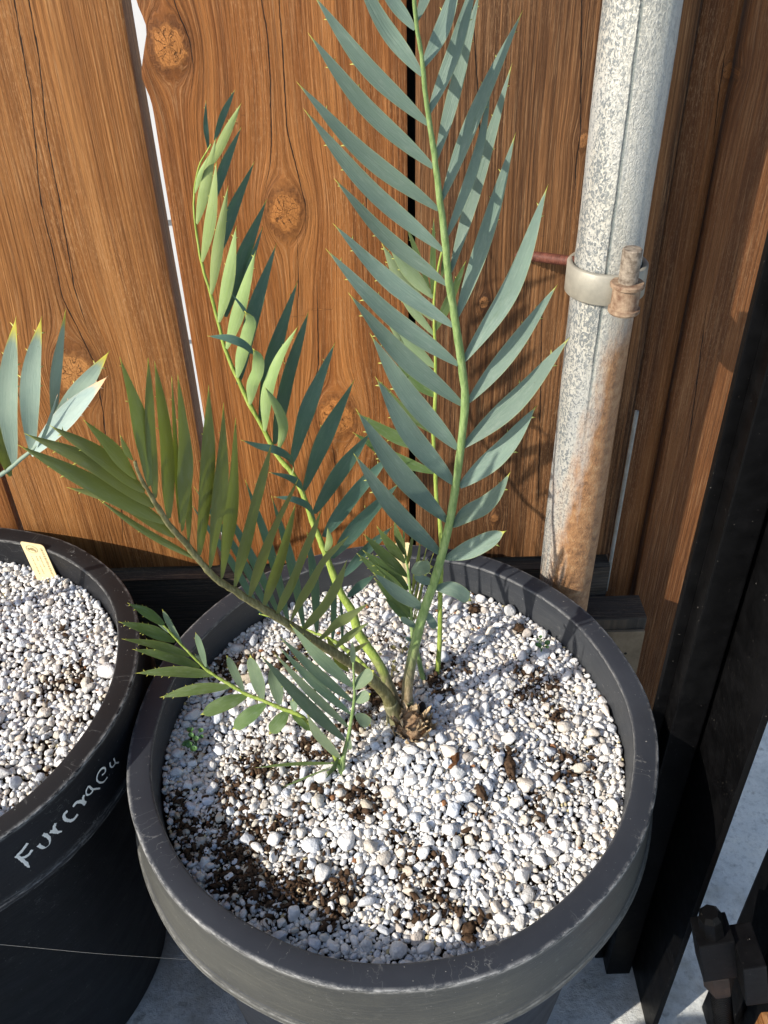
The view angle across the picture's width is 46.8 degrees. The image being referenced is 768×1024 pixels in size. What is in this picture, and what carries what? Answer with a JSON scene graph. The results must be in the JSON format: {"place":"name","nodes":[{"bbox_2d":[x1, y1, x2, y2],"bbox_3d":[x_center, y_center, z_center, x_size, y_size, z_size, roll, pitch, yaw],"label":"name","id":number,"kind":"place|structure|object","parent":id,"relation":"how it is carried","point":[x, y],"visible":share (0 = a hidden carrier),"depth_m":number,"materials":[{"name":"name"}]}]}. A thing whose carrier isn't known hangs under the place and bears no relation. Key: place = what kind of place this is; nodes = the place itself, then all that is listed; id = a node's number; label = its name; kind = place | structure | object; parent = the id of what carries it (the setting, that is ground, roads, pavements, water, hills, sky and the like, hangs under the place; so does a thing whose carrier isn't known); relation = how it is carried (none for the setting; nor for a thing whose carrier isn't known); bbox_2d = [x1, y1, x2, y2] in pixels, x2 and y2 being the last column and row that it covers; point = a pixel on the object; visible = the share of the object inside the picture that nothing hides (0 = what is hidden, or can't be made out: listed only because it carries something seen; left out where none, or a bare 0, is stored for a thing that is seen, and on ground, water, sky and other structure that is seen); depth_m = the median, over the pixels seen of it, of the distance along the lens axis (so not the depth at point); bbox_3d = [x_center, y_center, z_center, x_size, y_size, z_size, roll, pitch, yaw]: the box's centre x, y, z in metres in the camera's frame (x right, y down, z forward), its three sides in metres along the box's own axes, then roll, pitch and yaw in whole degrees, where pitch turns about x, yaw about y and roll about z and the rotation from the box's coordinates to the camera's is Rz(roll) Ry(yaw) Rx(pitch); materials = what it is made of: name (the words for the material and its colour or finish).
{"place":"outdoors","nodes":[
{"label":"outdoors","id":0,"kind":"place"},
{"bbox_2d":[391,659,399,675],"bbox_3d":[0.010,0.143,0.808,0.008,0.014,0.017,-2,37,0],"label":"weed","id":1,"kind":"object","parent":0,"point":[393,668],"visible":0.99,"depth_m":0.80,"materials":[{"name":"green plant"}]},
{"bbox_2d":[126,533,767,1023],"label":"ground","id":2,"kind":"structure","parent":0,"point":[180,989],"depth_m":0.97,"materials":[{"name":"concrete"}]},
{"bbox_2d":[0,528,165,1023],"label":"plant pot","id":3,"kind":"object","parent":2,"relation":"on","point":[71,877],"visible":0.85,"depth_m":0.77,"materials":[{"name":"black plastic"}]},
{"bbox_2d":[0,561,117,815],"bbox_3d":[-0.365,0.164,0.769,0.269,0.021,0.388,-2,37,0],"label":"pumice gravel","id":4,"kind":"structure","parent":3,"relation":"in","point":[100,634],"depth_m":0.80,"materials":[{"name":"white gravel"}]},
{"bbox_2d":[21,541,56,582],"bbox_3d":[-0.346,0.051,0.894,0.033,0.045,0.015,-2,37,0],"label":"plant tag","id":5,"kind":"object","parent":4,"relation":"on","point":[37,556],"visible":1,"depth_m":0.89,"materials":[{"name":"beige plastic"}]},
{"bbox_2d":[4,584,93,806],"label":"soil crumbs","id":6,"kind":"object","parent":4,"relation":"on","point":[75,680],"visible":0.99,"depth_m":0.78,"materials":[{"name":"brown soil"}]},
{"bbox_2d":[0,309,108,477],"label":"cycad plant","id":7,"kind":"object","parent":4,"relation":"on","point":[67,411],"visible":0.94,"depth_m":0.65,"materials":[{"name":"green plant"}]},
{"bbox_2d":[131,0,203,427],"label":"siding wall","id":8,"kind":"structure","parent":2,"relation":"on","point":[140,25],"depth_m":1.25,"materials":[{"name":"white paint"}]},
{"bbox_2d":[0,0,767,709],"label":"wooden fence","id":9,"kind":"object","parent":2,"relation":"on","point":[86,248],"visible":0.53,"depth_m":0.76,"materials":[{"name":"orange wood"}]},
{"bbox_2d":[606,410,638,590],"bbox_3d":[0.244,-0.005,0.919,0.005,0.230,0.004,-2,37,0],"label":"metal rod","id":10,"kind":"object","parent":9,"relation":"attached to","point":[630,448],"visible":1,"depth_m":0.90,"materials":[{"name":"grey metal"}]},
{"bbox_2d":[127,545,658,1023],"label":"plant pot","id":11,"kind":"object","parent":2,"relation":"on","point":[519,977],"visible":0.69,"depth_m":0.63,"materials":[{"name":"grey plastic"}]},
{"bbox_2d":[0,944,188,959],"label":"spider thread","id":12,"kind":"object","parent":11,"relation":"attached to","point":[95,953],"visible":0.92,"depth_m":0.63,"materials":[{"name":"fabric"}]},
{"bbox_2d":[161,583,625,963],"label":"pumice gravel","id":13,"kind":"structure","parent":11,"relation":"in","point":[369,845],"depth_m":0.71,"materials":[{"name":"white gravel"}]},
{"bbox_2d":[182,727,203,750],"bbox_3d":[-0.161,0.195,0.752,0.016,0.014,0.024,5,38,9],"label":"weed","id":14,"kind":"object","parent":13,"relation":"on","point":[188,743],"visible":1,"depth_m":0.75,"materials":[{"name":"green plant"}]},
{"bbox_2d":[120,603,373,788],"bbox_3d":[-0.100,0.152,0.682,0.191,0.221,0.038,5,38,9],"label":"cycad plant","id":15,"kind":"object","parent":13,"relation":"on","point":[321,682],"visible":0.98,"depth_m":0.68,"materials":[{"name":"green plant"}]},
{"bbox_2d":[19,0,569,747],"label":"cycad plant","id":16,"kind":"object","parent":13,"relation":"on","point":[109,476],"visible":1,"depth_m":0.53,"materials":[{"name":"green plant"}]},
{"bbox_2d":[190,626,574,933],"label":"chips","id":17,"kind":"object","parent":13,"relation":"on","point":[323,761],"visible":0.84,"depth_m":0.74,"materials":[{"name":"brown wood"}]},
{"bbox_2d":[390,637,410,653],"bbox_3d":[0.018,0.128,0.831,0.025,0.014,0.011,-17,40,-20],"label":"weed","id":18,"kind":"object","parent":13,"relation":"on","point":[393,647],"visible":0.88,"depth_m":0.83,"materials":[{"name":"green plant"}]},
{"bbox_2d":[395,542,409,583],"bbox_3d":[0.018,0.051,0.875,0.017,0.047,0.009,-2,37,0],"label":"plant tag","id":19,"kind":"object","parent":13,"relation":"on","point":[403,564],"visible":0.22,"depth_m":0.88,"materials":[{"name":"beige plastic"}]},
{"bbox_2d":[354,221,465,680],"bbox_3d":[0.019,-0.021,0.714,0.088,0.411,0.069,-2,37,0],"label":"cycad plant","id":20,"kind":"object","parent":13,"relation":"on","point":[388,565],"visible":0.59,"depth_m":0.71,"materials":[{"name":"green plant"}]},
{"bbox_2d":[448,751,458,768],"bbox_3d":[0.057,0.201,0.721,0.008,0.007,0.020,16,41,22],"label":"bark chip","id":21,"kind":"object","parent":13,"relation":"on","point":[454,758],"visible":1,"depth_m":0.72,"materials":[{"name":"brown wood"}]},
{"bbox_2d":[461,921,476,934],"bbox_3d":[0.060,0.293,0.626,0.012,0.007,0.010,-2,37,0],"label":"bark chip","id":22,"kind":"object","parent":13,"relation":"on","point":[469,927],"visible":1,"depth_m":0.62,"materials":[{"name":"brown wood"}]},
{"bbox_2d":[461,933,477,942],"bbox_3d":[0.059,0.298,0.620,0.009,0.006,0.009,30,47,35],"label":"bark chip","id":23,"kind":"object","parent":13,"relation":"on","point":[467,938],"visible":1,"depth_m":0.62,"materials":[{"name":"brown wood"}]},
{"bbox_2d":[468,606,480,613],"bbox_3d":[0.089,0.097,0.882,0.011,0.007,0.010,-28,44,-30],"label":"bark chip","id":24,"kind":"object","parent":13,"relation":"on","point":[476,609],"visible":1,"depth_m":0.88,"materials":[{"name":"brown wood"}]},
{"bbox_2d":[474,783,487,801],"bbox_3d":[0.077,0.221,0.701,0.011,0.007,0.017,-2,37,0],"label":"bark chip","id":25,"kind":"object","parent":13,"relation":"on","point":[481,793],"visible":1,"depth_m":0.70,"materials":[{"name":"brown wood"}]},
{"bbox_2d":[504,755,515,776],"bbox_3d":[0.102,0.206,0.723,0.010,0.007,0.021,-2,37,0],"label":"bark chip","id":26,"kind":"object","parent":13,"relation":"on","point":[510,765],"visible":1,"depth_m":0.72,"materials":[{"name":"brown wood"}]},
{"bbox_2d":[513,623,524,631],"bbox_3d":[0.131,0.112,0.862,0.013,0.007,0.010,-2,37,0],"label":"bark chip","id":27,"kind":"object","parent":13,"relation":"on","point":[519,626],"visible":1,"depth_m":0.86,"materials":[{"name":"brown wood"}]},
{"bbox_2d":[535,635,549,651],"bbox_3d":[0.148,0.124,0.831,0.013,0.015,0.018,10,38,15],"label":"weed","id":28,"kind":"object","parent":13,"relation":"on","point":[546,643],"visible":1,"depth_m":0.83,"materials":[{"name":"green plant"}]},
{"bbox_2d":[515,0,682,611],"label":"galvanised pipe","id":29,"kind":"object","parent":2,"relation":"on","point":[606,263],"visible":0.69,"depth_m":0.68,"materials":[{"name":"metal"}]},
{"bbox_2d":[587,595,646,672],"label":"wooden block","id":30,"kind":"structure","parent":2,"relation":"on","point":[621,620],"depth_m":0.96,"materials":[{"name":"wood"}]},
{"bbox_2d":[595,231,767,1023],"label":"steel post","id":31,"kind":"object","parent":2,"relation":"on","point":[710,710],"visible":0.91,"depth_m":0.68,"materials":[{"name":"black metal"}]},
{"bbox_2d":[690,849,767,1023],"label":"steel gate","id":32,"kind":"structure","parent":2,"relation":"on","point":[732,959],"depth_m":0.69,"materials":[{"name":"black metal"}]},
{"bbox_2d":[755,1012,767,1023],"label":"timber end","id":33,"kind":"object","parent":32,"relation":"attached to","point":[762,1018],"visible":1,"depth_m":0.73,"materials":[{"name":"brown wood"}]}
]}

